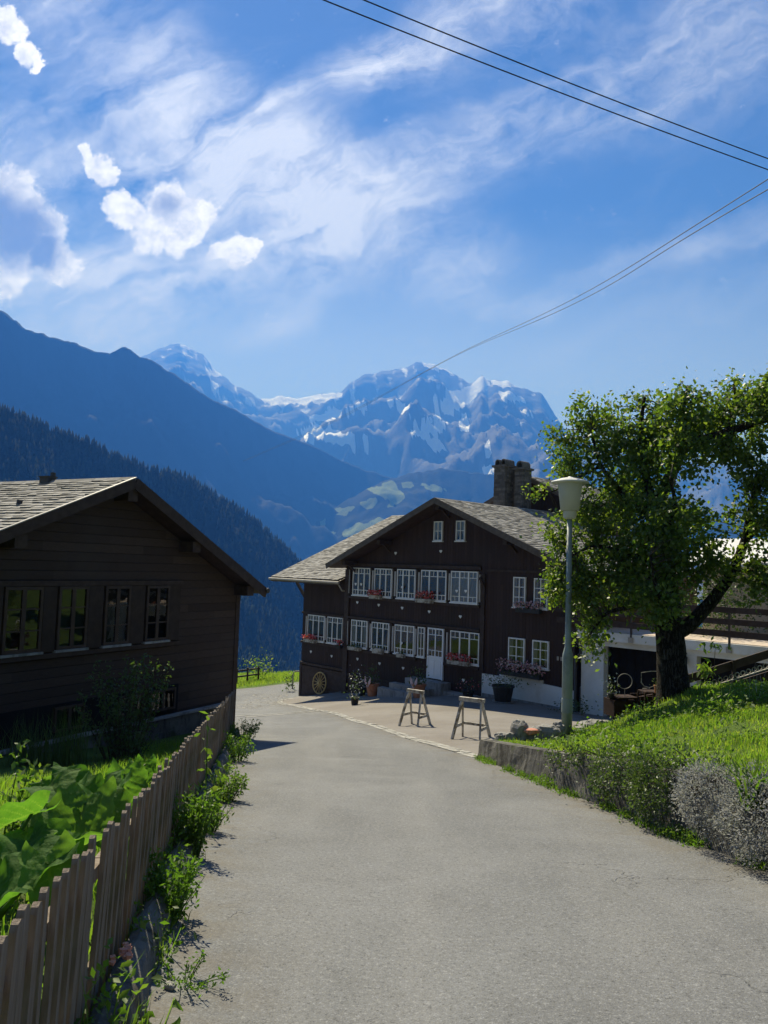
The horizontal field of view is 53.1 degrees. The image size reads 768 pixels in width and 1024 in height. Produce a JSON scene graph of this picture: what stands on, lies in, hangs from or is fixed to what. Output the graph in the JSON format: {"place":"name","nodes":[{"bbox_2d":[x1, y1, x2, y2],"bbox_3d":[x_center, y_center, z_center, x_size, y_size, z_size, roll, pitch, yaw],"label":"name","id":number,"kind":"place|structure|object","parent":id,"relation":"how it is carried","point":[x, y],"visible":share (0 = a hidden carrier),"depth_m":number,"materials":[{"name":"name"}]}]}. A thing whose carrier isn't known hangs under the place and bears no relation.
{"place":"outdoors","nodes":[
{"label":"outdoors","id":0,"kind":"place"},
{"bbox_2d":[0,733,191,1023],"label":"garden ground","id":1,"kind":"structure","parent":0,"point":[8,918],"depth_m":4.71,"materials":[{"name":"green plant"}]},
{"bbox_2d":[0,739,51,834],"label":"garden plant","id":2,"kind":"object","parent":1,"relation":"on","point":[32,771],"visible":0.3,"depth_m":4.81,"materials":[{"name":"green plant"}]},
{"bbox_2d":[0,714,57,767],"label":"grass tuft","id":3,"kind":"object","parent":1,"relation":"on","point":[24,750],"visible":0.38,"depth_m":11.93,"materials":[{"name":"green plant"}]},
{"bbox_2d":[11,712,80,767],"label":"grass tuft","id":4,"kind":"object","parent":1,"relation":"on","point":[40,757],"visible":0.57,"depth_m":11.90,"materials":[{"name":"green plant"}]},
{"bbox_2d":[0,790,103,920],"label":"rhubarb plant","id":5,"kind":"object","parent":1,"relation":"on","point":[37,857],"visible":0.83,"depth_m":3.47,"materials":[{"name":"green plant"}]},
{"bbox_2d":[18,761,131,850],"bbox_3d":[-1.856,1.937,4.523,0.509,0.886,1.077,5,-5,-41],"label":"rhubarb plant","id":6,"kind":"object","parent":1,"relation":"on","point":[89,802],"visible":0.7,"depth_m":4.33,"materials":[{"name":"green plant"}]},
{"bbox_2d":[42,706,120,766],"bbox_3d":[-4.834,3.491,11.926,1.123,1.139,1.223,2,-4,0],"label":"grass tuft","id":7,"kind":"object","parent":1,"relation":"on","point":[79,751],"visible":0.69,"depth_m":11.92,"materials":[{"name":"green plant"}]},
{"bbox_2d":[72,653,173,759],"bbox_3d":[-4.391,3.423,13.306,1.385,1.897,1.590,0,-4,22],"label":"garden shrub","id":8,"kind":"object","parent":1,"relation":"on","point":[129,714],"visible":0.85,"depth_m":13.23,"materials":[{"name":"green plant"}]},
{"bbox_2d":[94,709,160,761],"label":"garden shrub","id":9,"kind":"object","parent":1,"relation":"on","point":[128,745],"visible":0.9,"depth_m":12.83,"materials":[{"name":"green plant"}]},
{"bbox_2d":[104,753,156,806],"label":"rhubarb plant","id":10,"kind":"object","parent":1,"relation":"on","point":[134,777],"visible":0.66,"depth_m":5.85,"materials":[{"name":"green plant"}]},
{"bbox_2d":[0,674,298,833],"bbox_3d":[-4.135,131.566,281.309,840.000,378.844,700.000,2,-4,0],"label":"ground","id":11,"kind":"structure","parent":0,"point":[5,770],"depth_m":12.91,"materials":[{"name":"green plant"}]},
{"bbox_2d":[0,690,235,1023],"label":"picket fence","id":12,"kind":"object","parent":11,"relation":"on","point":[60,924],"visible":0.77,"depth_m":3.26,"materials":[{"name":"wood"}]},
{"bbox_2d":[0,472,269,755],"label":"timber house","id":13,"kind":"structure","parent":11,"relation":"on","point":[115,570],"depth_m":16.27,"materials":[{"name":"brown wood"}]},
{"bbox_2d":[0,586,43,658],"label":"window","id":14,"kind":"structure","parent":13,"relation":"in","point":[22,612],"depth_m":14.36,"materials":[{"name":"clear glass"}]},
{"bbox_2d":[52,703,85,732],"bbox_3d":[-6.263,4.088,15.264,0.075,0.480,0.720,0,-5,28],"label":"window","id":15,"kind":"structure","parent":13,"relation":"in","point":[68,709],"depth_m":15.22,"materials":[{"name":"black glass"}]},
{"bbox_2d":[52,586,89,652],"bbox_3d":[-6.233,2.136,15.377,0.110,1.290,0.800,0,-5,28],"label":"window","id":16,"kind":"structure","parent":13,"relation":"in","point":[72,601],"depth_m":15.36,"materials":[{"name":"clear glass"}]},
{"bbox_2d":[99,586,131,647],"bbox_3d":[-5.691,2.225,16.386,0.110,1.290,0.780,0,-5,28],"label":"window","id":17,"kind":"structure","parent":13,"relation":"in","point":[117,599],"depth_m":16.37,"materials":[{"name":"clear glass"}]},
{"bbox_2d":[141,585,170,643],"bbox_3d":[-5.139,2.317,17.419,0.110,1.290,0.790,0,-5,28],"label":"window","id":18,"kind":"structure","parent":13,"relation":"in","point":[157,598],"depth_m":17.40,"materials":[{"name":"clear glass"}]},
{"bbox_2d":[148,687,175,712],"bbox_3d":[-5.058,4.287,17.515,0.075,0.480,0.800,0,-5,28],"label":"window","id":19,"kind":"structure","parent":13,"relation":"in","point":[169,695],"depth_m":17.64,"materials":[{"name":"black glass"}]},
{"bbox_2d":[90,730,239,1023],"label":"fence kerb","id":20,"kind":"structure","parent":11,"relation":"on","point":[140,945],"depth_m":3.92,"materials":[{"name":"concrete"}]},
{"bbox_2d":[109,942,132,965],"bbox_3d":[-1.208,2.051,3.563,0.098,0.035,0.203,2,-4,0],"label":"broken tile","id":21,"kind":"object","parent":20,"relation":"on","point":[125,951],"visible":0.96,"depth_m":3.56,"materials":[{"name":"ceramic"}]},
{"bbox_2d":[189,711,228,829],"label":"tall stalk","id":22,"kind":"object","parent":11,"relation":"on","point":[208,758],"visible":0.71,"depth_m":7.65,"materials":[{"name":"green plant"}]},
{"bbox_2d":[238,647,278,679],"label":"meadow bush","id":23,"kind":"object","parent":11,"relation":"on","point":[260,670],"visible":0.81,"depth_m":48.92,"materials":[{"name":"green plant"}]},
{"bbox_2d":[277,698,477,757],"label":"kerb","id":24,"kind":"structure","parent":11,"relation":"on","point":[430,743],"depth_m":19.65,"materials":[{"name":"stone"}]},
{"bbox_2d":[41,722,766,1023],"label":"roadside weeds","id":25,"kind":"object","parent":11,"relation":"on","point":[149,1014],"visible":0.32,"depth_m":4.44,"materials":[{"name":"green plant"}]},
{"bbox_2d":[268,459,696,711],"bbox_3d":[6.656,4.066,39.856,18.450,13.009,19.747,6,-6,-43],"label":"chalet","id":26,"kind":"object","parent":11,"relation":"on","point":[474,567],"visible":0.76,"depth_m":33.16,"materials":[{"name":"brown wood"}]},
{"bbox_2d":[307,614,325,642],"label":"window","id":27,"kind":"structure","parent":26,"relation":"in","point":[316,623],"depth_m":39.90,"materials":[{"name":"white paint"}]},
{"bbox_2d":[301,665,341,695],"bbox_3d":[-3.064,9.020,39.138,0.058,2.020,3.720,6,-6,-43],"label":"shed door","id":28,"kind":"structure","parent":26,"relation":"in","point":[334,678],"depth_m":39.44,"materials":[{"name":"brown wood"}]},
{"bbox_2d":[326,616,343,644],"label":"window","id":29,"kind":"structure","parent":26,"relation":"in","point":[334,624],"depth_m":38.85,"materials":[{"name":"white paint"}]},
{"bbox_2d":[350,619,367,649],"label":"window","id":30,"kind":"structure","parent":26,"relation":"in","point":[359,628],"depth_m":36.40,"materials":[{"name":"white paint"}]},
{"bbox_2d":[351,568,370,596],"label":"window","id":31,"kind":"structure","parent":26,"relation":"in","point":[362,575],"depth_m":36.56,"materials":[{"name":"white paint"}]},
{"bbox_2d":[348,676,388,692],"bbox_3d":[-0.760,8.576,35.652,0.060,1.550,2.850,6,-6,-43],"label":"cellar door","id":32,"kind":"structure","parent":26,"relation":"in","point":[352,681],"depth_m":36.24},
{"bbox_2d":[370,622,389,652],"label":"window","id":33,"kind":"structure","parent":26,"relation":"in","point":[379,631],"depth_m":35.32,"materials":[{"name":"white paint"}]},
{"bbox_2d":[374,568,392,598],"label":"window","id":34,"kind":"structure","parent":26,"relation":"in","point":[382,577],"depth_m":35.39,"materials":[{"name":"white paint"}]},
{"bbox_2d":[393,624,414,656],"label":"window","id":35,"kind":"structure","parent":26,"relation":"in","point":[405,634],"depth_m":34.14,"materials":[{"name":"white paint"}]},
{"bbox_2d":[395,569,415,599],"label":"window","id":36,"kind":"structure","parent":26,"relation":"in","point":[405,577],"depth_m":34.33,"materials":[{"name":"white paint"}]},
{"bbox_2d":[416,627,425,658],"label":"window","id":37,"kind":"structure","parent":26,"relation":"in","point":[421,630],"depth_m":33.37,"materials":[{"name":"white paint"}]},
{"bbox_2d":[414,590,434,602],"bbox_3d":[1.714,3.649,33.130,0.470,0.530,1.110,6,-6,-43],"label":"flower box","id":38,"kind":"object","parent":26,"relation":"attached to","point":[424,600],"visible":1,"depth_m":33.08,"materials":[{"name":"grey wood"}]},
{"bbox_2d":[420,570,446,602],"bbox_3d":[2.127,3.185,33.058,0.110,1.350,1.570,6,-6,-43],"label":"window","id":39,"kind":"structure","parent":26,"relation":"in","point":[431,580],"depth_m":33.04,"materials":[{"name":"white paint"}]},
{"bbox_2d":[426,627,444,680],"bbox_3d":[2.168,6.029,32.692,0.138,2.150,0.930,6,-6,-43],"label":"door","id":40,"kind":"structure","parent":26,"relation":"in","point":[435,636],"depth_m":32.69,"materials":[{"name":"white wood"}]},
{"bbox_2d":[432,521,443,541],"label":"window","id":41,"kind":"structure","parent":26,"relation":"in","point":[438,525],"depth_m":33.08,"materials":[{"name":"white paint"}]},
{"bbox_2d":[446,652,471,666],"bbox_3d":[3.046,6.017,31.478,0.513,0.494,1.297,6,-6,-43],"label":"flower box","id":42,"kind":"object","parent":26,"relation":"attached to","point":[465,662],"visible":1,"depth_m":31.37,"materials":[{"name":"grey wood"}]},
{"bbox_2d":[454,520,465,541],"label":"window","id":43,"kind":"structure","parent":26,"relation":"in","point":[460,525],"depth_m":32.13,"materials":[{"name":"white paint"}]},
{"bbox_2d":[449,571,478,604],"bbox_3d":[3.313,3.131,31.782,0.110,1.350,1.540,6,-6,-43],"label":"window","id":44,"kind":"structure","parent":26,"relation":"in","point":[461,581],"depth_m":31.78,"materials":[{"name":"white paint"}]},
{"bbox_2d":[450,630,479,666],"bbox_3d":[3.300,5.590,31.536,0.110,1.330,1.650,6,-6,-43],"label":"window","id":45,"kind":"structure","parent":26,"relation":"in","point":[468,643],"depth_m":31.52,"materials":[{"name":"white paint"}]},
{"bbox_2d":[507,637,525,667],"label":"window","id":46,"kind":"structure","parent":26,"relation":"in","point":[516,646],"depth_m":29.61,"materials":[{"name":"white paint"}]},
{"bbox_2d":[511,577,526,607],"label":"window","id":47,"kind":"structure","parent":26,"relation":"in","point":[519,583],"depth_m":29.72,"materials":[{"name":"white paint"}]},
{"bbox_2d":[496,657,545,679],"bbox_3d":[5.152,5.939,29.174,0.516,0.654,2.225,6,-6,-43],"label":"flower box","id":48,"kind":"object","parent":26,"relation":"attached to","point":[528,675],"visible":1,"depth_m":29.12,"materials":[{"name":"pink plant"}]},
{"bbox_2d":[513,601,542,613],"bbox_3d":[5.490,3.585,29.121,0.508,0.480,1.309,6,-6,-43],"label":"flower box","id":49,"kind":"object","parent":26,"relation":"attached to","point":[537,609],"visible":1,"depth_m":29.02,"materials":[{"name":"grey plant"}]},
{"bbox_2d":[530,640,549,670],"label":"window","id":50,"kind":"structure","parent":26,"relation":"in","point":[540,649],"depth_m":28.78,"materials":[{"name":"white paint"}]},
{"bbox_2d":[533,578,548,610],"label":"window","id":51,"kind":"structure","parent":26,"relation":"in","point":[537,588],"depth_m":29.02,"materials":[{"name":"white paint"}]},
{"bbox_2d":[478,739,767,868],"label":"retaining wall","id":52,"kind":"structure","parent":11,"relation":"on","point":[527,759],"depth_m":8.90,"materials":[{"name":"concrete"}]},
{"bbox_2d":[533,738,588,774],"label":"bush","id":53,"kind":"object","parent":52,"relation":"attached to","point":[557,755],"visible":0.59,"depth_m":10.58,"materials":[{"name":"green plant"}]},
{"bbox_2d":[550,735,653,804],"bbox_3d":[2.768,3.205,9.417,0.954,1.004,1.782,4,-5,-25],"label":"bush","id":54,"kind":"object","parent":52,"relation":"on","point":[575,764],"visible":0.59,"depth_m":9.30,"materials":[{"name":"green plant"}]},
{"bbox_2d":[583,746,627,803],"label":"bush","id":55,"kind":"object","parent":52,"relation":"attached to","point":[598,774],"visible":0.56,"depth_m":9.19,"materials":[{"name":"green plant"}]},
{"bbox_2d":[592,745,701,825],"bbox_3d":[2.871,2.937,8.317,0.818,0.897,1.558,2,-4,-9],"label":"bush","id":56,"kind":"object","parent":52,"relation":"on","point":[626,774],"visible":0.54,"depth_m":8.30,"materials":[{"name":"green plant"}]},
{"bbox_2d":[618,743,682,833],"bbox_3d":[2.816,2.917,8.132,0.656,0.852,1.299,2,-4,0],"label":"bush","id":57,"kind":"object","parent":52,"relation":"on","point":[649,759],"visible":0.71,"depth_m":7.97,"materials":[{"name":"green plant"}]},
{"bbox_2d":[632,727,749,796],"bbox_3d":[3.028,2.516,7.701,0.674,0.789,1.539,3,-4,-11],"label":"bush","id":58,"kind":"object","parent":52,"relation":"on","point":[675,759],"visible":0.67,"depth_m":7.69,"materials":[{"name":"green plant"}]},
{"bbox_2d":[577,627,767,715],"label":"garage","id":59,"kind":"structure","parent":11,"relation":"on","point":[636,658],"depth_m":26.39,"materials":[{"name":"white paint"}]},
{"bbox_2d":[557,599,767,652],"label":"terrace railing","id":60,"kind":"object","parent":59,"relation":"on","point":[729,633],"visible":0.48,"depth_m":23.75,"materials":[{"name":"wood"}]},
{"bbox_2d":[610,647,767,709],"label":"garage door","id":61,"kind":"structure","parent":59,"relation":"in","point":[632,662],"depth_m":26.45,"materials":[{"name":"black wood"}]},
{"bbox_2d":[681,569,767,636],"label":"terrace shrub","id":62,"kind":"object","parent":59,"relation":"on","point":[722,601],"visible":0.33,"depth_m":26.27,"materials":[{"name":"green plant"}]},
{"bbox_2d":[690,539,767,633],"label":"pale house","id":63,"kind":"structure","parent":11,"relation":"on","point":[735,543],"depth_m":27.72,"materials":[{"name":"white paint"}]},
{"bbox_2d":[0,426,302,672],"bbox_3d":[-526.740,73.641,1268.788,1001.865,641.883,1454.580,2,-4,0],"label":"forested hill","id":64,"kind":"structure","parent":0,"point":[212,532],"depth_m":1317.39,"materials":[{"name":"green plant"}]},
{"bbox_2d":[0,404,303,672],"bbox_3d":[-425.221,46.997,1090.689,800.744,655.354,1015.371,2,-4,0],"label":"conifer forest","id":65,"kind":"object","parent":64,"relation":"on","point":[76,447],"visible":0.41,"depth_m":1250.29,"materials":[{"name":"green plant"}]},
{"bbox_2d":[0,310,393,560],"bbox_3d":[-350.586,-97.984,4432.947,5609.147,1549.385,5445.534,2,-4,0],"label":"mountain ridge","id":66,"kind":"structure","parent":0,"point":[125,401],"depth_m":4064.26,"materials":[{"name":"blue stone"}]},
{"bbox_2d":[236,670,298,687],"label":"meadow grass","id":67,"kind":"structure","parent":0,"point":[280,675],"depth_m":48.80,"materials":[{"name":"green plant"}]},
{"bbox_2d":[0,0,767,467],"label":"sky","id":68,"kind":"structure","parent":0,"point":[304,198],"materials":[{"name":"blue"}]},
{"bbox_2d":[283,692,620,753],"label":"forecourt","id":69,"kind":"structure","parent":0,"point":[387,712],"depth_m":25.78,"materials":[{"name":"grey concrete"}]},
{"bbox_2d":[312,672,326,693],"bbox_3d":[-3.294,8.725,39.197,0.193,1.122,1.130,6,-6,-43],"label":"wagon wheel","id":70,"kind":"object","parent":69,"relation":"on","point":[319,682],"visible":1,"depth_m":39.15,"materials":[{"name":"brown wood"}]},
{"bbox_2d":[363,663,381,696],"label":"potted plant","id":71,"kind":"object","parent":69,"relation":"on","point":[371,688],"visible":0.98,"depth_m":33.85,"materials":[{"name":"green plant"}]},
{"bbox_2d":[398,688,430,726],"bbox_3d":[0.879,5.544,21.661,0.672,1.047,0.732,-1,-5,35],"label":"trestle","id":72,"kind":"object","parent":69,"relation":"on","point":[422,697],"visible":1,"depth_m":21.64,"materials":[{"name":"grey wood"}]},
{"bbox_2d":[407,665,428,697],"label":"potted plant","id":73,"kind":"object","parent":69,"relation":"on","point":[417,685],"visible":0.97,"depth_m":31.36,"materials":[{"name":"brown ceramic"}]},
{"bbox_2d":[451,696,490,739],"bbox_3d":[2.039,4.842,17.904,0.742,1.003,0.732,0,-5,28],"label":"trestle","id":74,"kind":"object","parent":69,"relation":"on","point":[462,699],"visible":0.98,"depth_m":17.90,"materials":[{"name":"grey wood"}]},
{"bbox_2d":[479,671,535,703],"bbox_3d":[4.638,6.570,28.799,1.968,1.139,2.085,4,-5,-32],"label":"planter tub","id":75,"kind":"object","parent":69,"relation":"on","point":[503,693],"visible":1,"depth_m":28.62,"materials":[{"name":"plastic"}]},
{"bbox_2d":[550,695,598,715],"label":"shrub","id":76,"kind":"object","parent":69,"relation":"on","point":[578,704],"visible":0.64,"depth_m":26.71,"materials":[{"name":"green plant"}]},
{"bbox_2d":[141,344,767,599],"bbox_3d":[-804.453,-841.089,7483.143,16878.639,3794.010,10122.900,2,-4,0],"label":"snow mountain","id":77,"kind":"structure","parent":0,"point":[436,417],"depth_m":7962.30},
{"bbox_2d":[145,682,767,1023],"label":"road","id":78,"kind":"structure","parent":0,"point":[354,872],"depth_m":5.34,"materials":[{"name":"grey asphalt"}]},
{"bbox_2d":[143,846,204,922],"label":"roadside plant","id":79,"kind":"object","parent":78,"relation":"on","point":[176,891],"visible":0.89,"depth_m":4.74,"materials":[{"name":"green plant"}]},
{"bbox_2d":[151,949,229,997],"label":"creeping shoot","id":80,"kind":"object","parent":78,"relation":"on","point":[223,977],"visible":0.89,"depth_m":3.93,"materials":[{"name":"green plant"}]},
{"bbox_2d":[171,783,226,857],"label":"roadside plant","id":81,"kind":"object","parent":78,"relation":"on","point":[194,818],"visible":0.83,"depth_m":6.21,"materials":[{"name":"green plant"}]},
{"bbox_2d":[186,788,234,832],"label":"roadside plant","id":82,"kind":"object","parent":78,"relation":"on","point":[216,824],"visible":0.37,"depth_m":7.42,"materials":[{"name":"green plant"}]},
{"bbox_2d":[208,764,249,803],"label":"roadside plant","id":83,"kind":"object","parent":78,"relation":"on","point":[233,787],"visible":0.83,"depth_m":9.47,"materials":[{"name":"green plant"}]},
{"bbox_2d":[222,730,257,761],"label":"roadside plant","id":84,"kind":"object","parent":78,"relation":"on","point":[238,749],"visible":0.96,"depth_m":13.48,"materials":[{"name":"green plant"}]},
{"bbox_2d":[229,717,262,742],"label":"roadside plant","id":85,"kind":"object","parent":78,"relation":"on","point":[244,727],"visible":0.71,"depth_m":16.84,"materials":[{"name":"green plant"}]},
{"bbox_2d":[237,694,288,708],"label":"paving setts","id":86,"kind":"structure","parent":78,"relation":"on","point":[244,706],"depth_m":38.28,"materials":[{"name":"stone"}]},
{"bbox_2d":[243,189,767,461],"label":"power cable","id":87,"kind":"object","parent":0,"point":[590,295],"visible":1,"depth_m":38.44,"materials":[{"name":"grey metal"}]},
{"bbox_2d":[250,179,767,457],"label":"power cable","id":88,"kind":"object","parent":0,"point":[601,283],"visible":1,"depth_m":37.34,"materials":[{"name":"grey metal"}]},
{"bbox_2d":[315,468,767,626],"bbox_3d":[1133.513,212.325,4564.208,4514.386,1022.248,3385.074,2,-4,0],"label":"hill meadows","id":89,"kind":"structure","parent":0,"point":[385,499],"depth_m":4714.40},
{"bbox_2d":[323,0,767,169],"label":"power cable","id":90,"kind":"object","parent":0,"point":[535,82],"visible":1,"depth_m":16.01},
{"bbox_2d":[363,0,767,158],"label":"power cable","id":91,"kind":"object","parent":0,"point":[557,77],"visible":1,"depth_m":16.01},
{"bbox_2d":[494,678,767,778],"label":"lawn bank","id":92,"kind":"structure","parent":0,"point":[734,727],"depth_m":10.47,"materials":[{"name":"green plant"}]},
{"bbox_2d":[510,719,528,739],"bbox_3d":[2.603,4.204,14.682,0.254,0.477,0.437,4,-5,-32],"label":"field stone","id":93,"kind":"object","parent":92,"relation":"on","point":[518,727],"visible":0.66,"depth_m":14.57,"materials":[{"name":"grey stone"}]},
{"bbox_2d":[537,724,560,738],"bbox_3d":[3.126,4.266,14.800,0.541,0.339,0.341,1,-4,10],"label":"field stone","id":94,"kind":"object","parent":92,"relation":"on","point":[549,730],"visible":0.56,"depth_m":14.65,"materials":[{"name":"grey stone"}]},
{"bbox_2d":[551,476,589,734],"bbox_3d":[3.698,2.004,15.405,0.770,5.475,0.770,2,-4,0],"label":"street lamp","id":95,"kind":"object","parent":92,"relation":"on","point":[570,489],"visible":0.98,"depth_m":15.36,"materials":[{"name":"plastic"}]},
{"bbox_2d":[554,709,615,737],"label":"herb clump","id":96,"kind":"object","parent":92,"relation":"on","point":[596,729],"visible":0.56,"depth_m":13.41,"materials":[{"name":"green plant"}]},
{"bbox_2d":[579,720,662,759],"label":"herb clump","id":97,"kind":"object","parent":92,"relation":"on","point":[617,734],"visible":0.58,"depth_m":9.71,"materials":[{"name":"green plant"}]},
{"bbox_2d":[604,693,655,721],"bbox_3d":[5.221,4.140,16.047,1.138,0.745,0.500,3,-4,-12],"label":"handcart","id":98,"kind":"object","parent":92,"relation":"on","point":[615,705],"visible":0.59,"depth_m":15.86,"materials":[{"name":"brown wood"}]},
{"bbox_2d":[519,363,767,704],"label":"pear tree","id":99,"kind":"object","parent":92,"relation":"on","point":[654,563],"visible":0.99,"depth_m":14.77,"materials":[{"name":"green plant"}]},
{"bbox_2d":[636,671,655,710],"bbox_3d":[5.430,3.731,15.715,0.404,0.959,0.371,2,-4,-8],"label":"wire chair","id":100,"kind":"object","parent":92,"relation":"on","point":[648,690],"visible":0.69,"depth_m":15.69,"materials":[{"name":"grey metal"}]},
{"bbox_2d":[616,696,683,723],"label":"herb clump","id":101,"kind":"object","parent":92,"relation":"on","point":[645,714],"visible":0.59,"depth_m":13.10,"materials":[{"name":"green plant"}]},
{"bbox_2d":[668,749,743,853],"bbox_3d":[3.072,2.638,7.144,0.813,0.800,1.149,2,-4,0],"label":"silver shrub","id":102,"kind":"object","parent":92,"relation":"on","point":[704,773],"visible":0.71,"depth_m":7.08,"materials":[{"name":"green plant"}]},
{"bbox_2d":[692,636,731,687],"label":"young plant","id":103,"kind":"object","parent":92,"relation":"on","point":[704,669],"visible":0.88,"depth_m":14.94,"materials":[{"name":"green plant"}]},
{"bbox_2d":[674,686,760,718],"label":"herb clump","id":104,"kind":"object","parent":92,"relation":"on","point":[717,702],"visible":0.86,"depth_m":11.42,"materials":[{"name":"green plant"}]},
{"bbox_2d":[688,650,767,687],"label":"fence","id":105,"kind":"object","parent":92,"relation":"on","point":[732,665],"visible":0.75,"depth_m":15.68,"materials":[{"name":"brown wood"}]},
{"bbox_2d":[706,759,767,871],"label":"silver shrub","id":106,"kind":"object","parent":92,"relation":"on","point":[729,819],"visible":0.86,"depth_m":6.38,"materials":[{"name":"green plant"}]},
{"bbox_2d":[715,753,767,809],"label":"iris tuft","id":107,"kind":"object","parent":92,"relation":"on","point":[746,790],"visible":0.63,"depth_m":6.52,"materials":[{"name":"green plant"}]},
{"bbox_2d":[718,669,767,705],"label":"herb clump","id":108,"kind":"object","parent":92,"relation":"on","point":[752,690],"visible":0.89,"depth_m":12.05,"materials":[{"name":"green plant"}]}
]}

